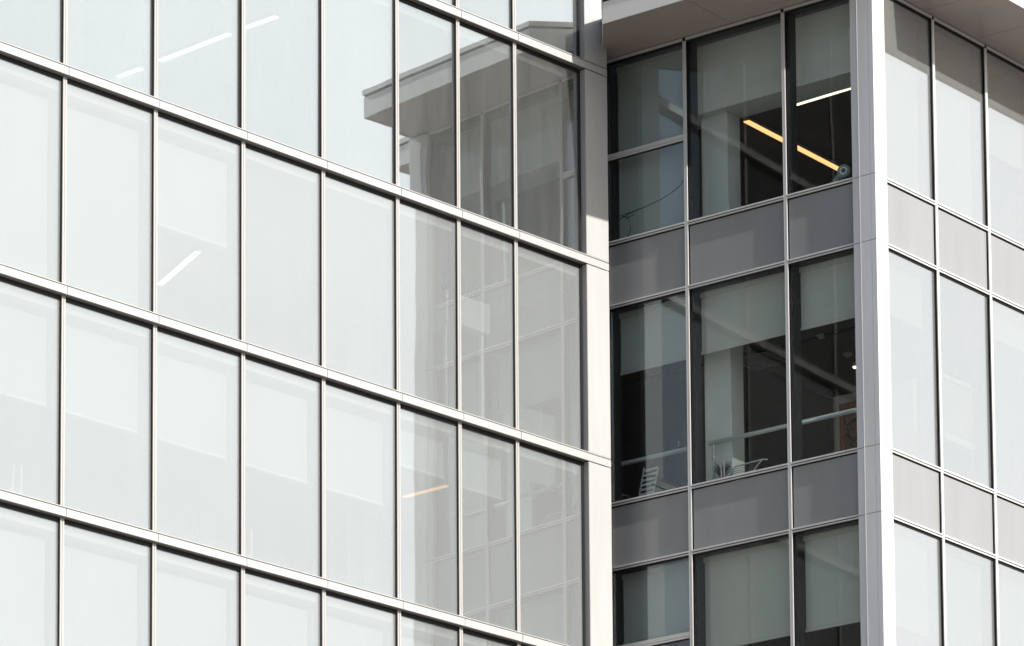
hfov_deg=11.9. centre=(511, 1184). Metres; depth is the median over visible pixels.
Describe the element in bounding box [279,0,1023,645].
corner office building
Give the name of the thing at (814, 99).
ceiling light
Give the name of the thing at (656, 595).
window
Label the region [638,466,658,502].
chair
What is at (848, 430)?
door
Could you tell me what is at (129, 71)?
ceiling light
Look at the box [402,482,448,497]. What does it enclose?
ceiling light
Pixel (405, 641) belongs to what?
window
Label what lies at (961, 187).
window
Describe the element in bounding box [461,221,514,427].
window
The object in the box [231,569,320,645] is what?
window
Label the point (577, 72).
window
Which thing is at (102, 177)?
window
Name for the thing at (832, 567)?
window
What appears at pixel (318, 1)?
window
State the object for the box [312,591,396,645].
window
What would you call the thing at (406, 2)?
window
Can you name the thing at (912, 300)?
window
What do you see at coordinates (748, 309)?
window
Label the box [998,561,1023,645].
window
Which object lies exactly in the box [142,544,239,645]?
window
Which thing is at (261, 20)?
ceiling light
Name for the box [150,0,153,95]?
window
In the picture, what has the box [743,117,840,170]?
ceiling light
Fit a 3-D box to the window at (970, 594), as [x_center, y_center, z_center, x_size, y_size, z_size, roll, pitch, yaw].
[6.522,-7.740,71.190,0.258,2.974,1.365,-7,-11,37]
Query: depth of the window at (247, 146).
68.01 m
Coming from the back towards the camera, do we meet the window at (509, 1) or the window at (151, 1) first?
the window at (509, 1)
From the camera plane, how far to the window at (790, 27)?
71.42 m
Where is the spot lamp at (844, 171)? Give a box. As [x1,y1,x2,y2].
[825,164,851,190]
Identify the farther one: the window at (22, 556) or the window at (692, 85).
the window at (692, 85)
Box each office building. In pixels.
[0,0,612,645]
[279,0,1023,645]
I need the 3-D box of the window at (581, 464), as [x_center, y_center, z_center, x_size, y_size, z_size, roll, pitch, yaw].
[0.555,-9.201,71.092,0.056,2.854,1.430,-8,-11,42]
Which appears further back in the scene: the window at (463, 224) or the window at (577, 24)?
the window at (577, 24)
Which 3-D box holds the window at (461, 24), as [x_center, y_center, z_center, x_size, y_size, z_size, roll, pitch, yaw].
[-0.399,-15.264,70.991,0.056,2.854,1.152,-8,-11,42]
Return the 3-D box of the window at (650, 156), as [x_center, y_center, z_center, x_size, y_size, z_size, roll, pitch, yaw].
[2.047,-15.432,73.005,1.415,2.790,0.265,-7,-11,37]
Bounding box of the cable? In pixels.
[619,180,683,235]
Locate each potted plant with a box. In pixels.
[178,510,199,541]
[713,461,731,484]
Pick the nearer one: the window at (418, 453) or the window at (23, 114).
the window at (23, 114)
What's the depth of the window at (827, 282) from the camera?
70.81 m
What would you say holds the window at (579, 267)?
in the office building at (332, 190)
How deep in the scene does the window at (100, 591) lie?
64.60 m
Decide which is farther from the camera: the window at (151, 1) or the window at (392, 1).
the window at (392, 1)
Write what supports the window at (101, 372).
in the office building at (332, 190)
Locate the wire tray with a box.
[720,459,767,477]
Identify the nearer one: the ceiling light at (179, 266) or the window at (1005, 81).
the ceiling light at (179, 266)
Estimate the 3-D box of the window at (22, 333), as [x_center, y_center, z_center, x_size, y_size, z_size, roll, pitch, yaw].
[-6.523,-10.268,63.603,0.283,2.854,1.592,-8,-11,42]
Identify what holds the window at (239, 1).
in the office building at (332, 190)
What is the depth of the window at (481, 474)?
70.48 m
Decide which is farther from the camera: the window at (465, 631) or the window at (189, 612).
the window at (465, 631)
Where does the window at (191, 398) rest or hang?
in the office building at (332, 190)
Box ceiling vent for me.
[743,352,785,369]
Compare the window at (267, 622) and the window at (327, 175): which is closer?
the window at (267, 622)
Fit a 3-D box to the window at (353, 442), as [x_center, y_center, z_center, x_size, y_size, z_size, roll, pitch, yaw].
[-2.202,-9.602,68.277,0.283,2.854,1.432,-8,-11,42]
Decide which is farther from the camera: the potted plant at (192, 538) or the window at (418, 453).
the window at (418, 453)
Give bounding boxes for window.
[0,54,61,281]
[0,277,60,504]
[0,502,58,645]
[50,298,151,529]
[50,519,151,645]
[52,79,152,310]
[59,0,62,62]
[142,327,240,554]
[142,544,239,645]
[143,111,240,339]
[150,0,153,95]
[230,354,320,576]
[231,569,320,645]
[237,0,240,127]
[245,143,320,365]
[311,380,396,597]
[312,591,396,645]
[317,0,320,156]
[325,172,395,389]
[386,404,457,614]
[387,611,458,645]
[391,0,394,183]
[399,0,455,205]
[399,199,456,408]
[447,424,515,630]
[459,21,512,226]
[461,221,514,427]
[463,628,516,645]
[508,0,511,28]
[516,44,581,251]
[518,242,583,449]
[519,442,584,645]
[575,0,579,56]
[607,43,684,245]
[609,292,685,502]
[612,556,689,645]
[687,14,780,219]
[690,266,785,483]
[694,535,789,645]
[785,0,847,193]
[789,248,854,461]
[794,520,860,645]
[884,0,932,199]
[888,249,938,466]
[894,521,942,645]
[934,22,985,225]
[939,273,991,488]
[945,541,995,645]
[987,51,1023,243]
[992,298,1023,357]
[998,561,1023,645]
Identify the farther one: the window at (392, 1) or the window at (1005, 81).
the window at (1005, 81)
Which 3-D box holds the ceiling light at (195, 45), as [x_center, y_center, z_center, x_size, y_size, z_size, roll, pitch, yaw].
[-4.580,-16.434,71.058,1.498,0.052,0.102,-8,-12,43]
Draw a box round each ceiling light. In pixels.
[115,64,143,77]
[157,248,200,285]
[158,30,231,61]
[245,13,279,28]
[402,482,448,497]
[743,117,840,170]
[797,88,850,105]
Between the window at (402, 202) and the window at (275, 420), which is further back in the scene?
the window at (402, 202)
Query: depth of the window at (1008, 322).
73.16 m
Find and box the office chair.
[667,428,696,491]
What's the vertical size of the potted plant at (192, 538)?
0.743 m
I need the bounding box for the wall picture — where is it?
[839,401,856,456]
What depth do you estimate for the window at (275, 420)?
67.45 m
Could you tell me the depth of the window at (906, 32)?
71.56 m
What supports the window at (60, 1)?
in the office building at (332, 190)
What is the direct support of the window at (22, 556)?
in the office building at (332, 190)
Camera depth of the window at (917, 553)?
70.51 m
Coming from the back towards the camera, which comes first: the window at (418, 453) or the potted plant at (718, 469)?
the potted plant at (718, 469)
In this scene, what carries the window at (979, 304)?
in the corner office building at (895, 262)
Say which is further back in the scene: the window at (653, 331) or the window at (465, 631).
the window at (653, 331)
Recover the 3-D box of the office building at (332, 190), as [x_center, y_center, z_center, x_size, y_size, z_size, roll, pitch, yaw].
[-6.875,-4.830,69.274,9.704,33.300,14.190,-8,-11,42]

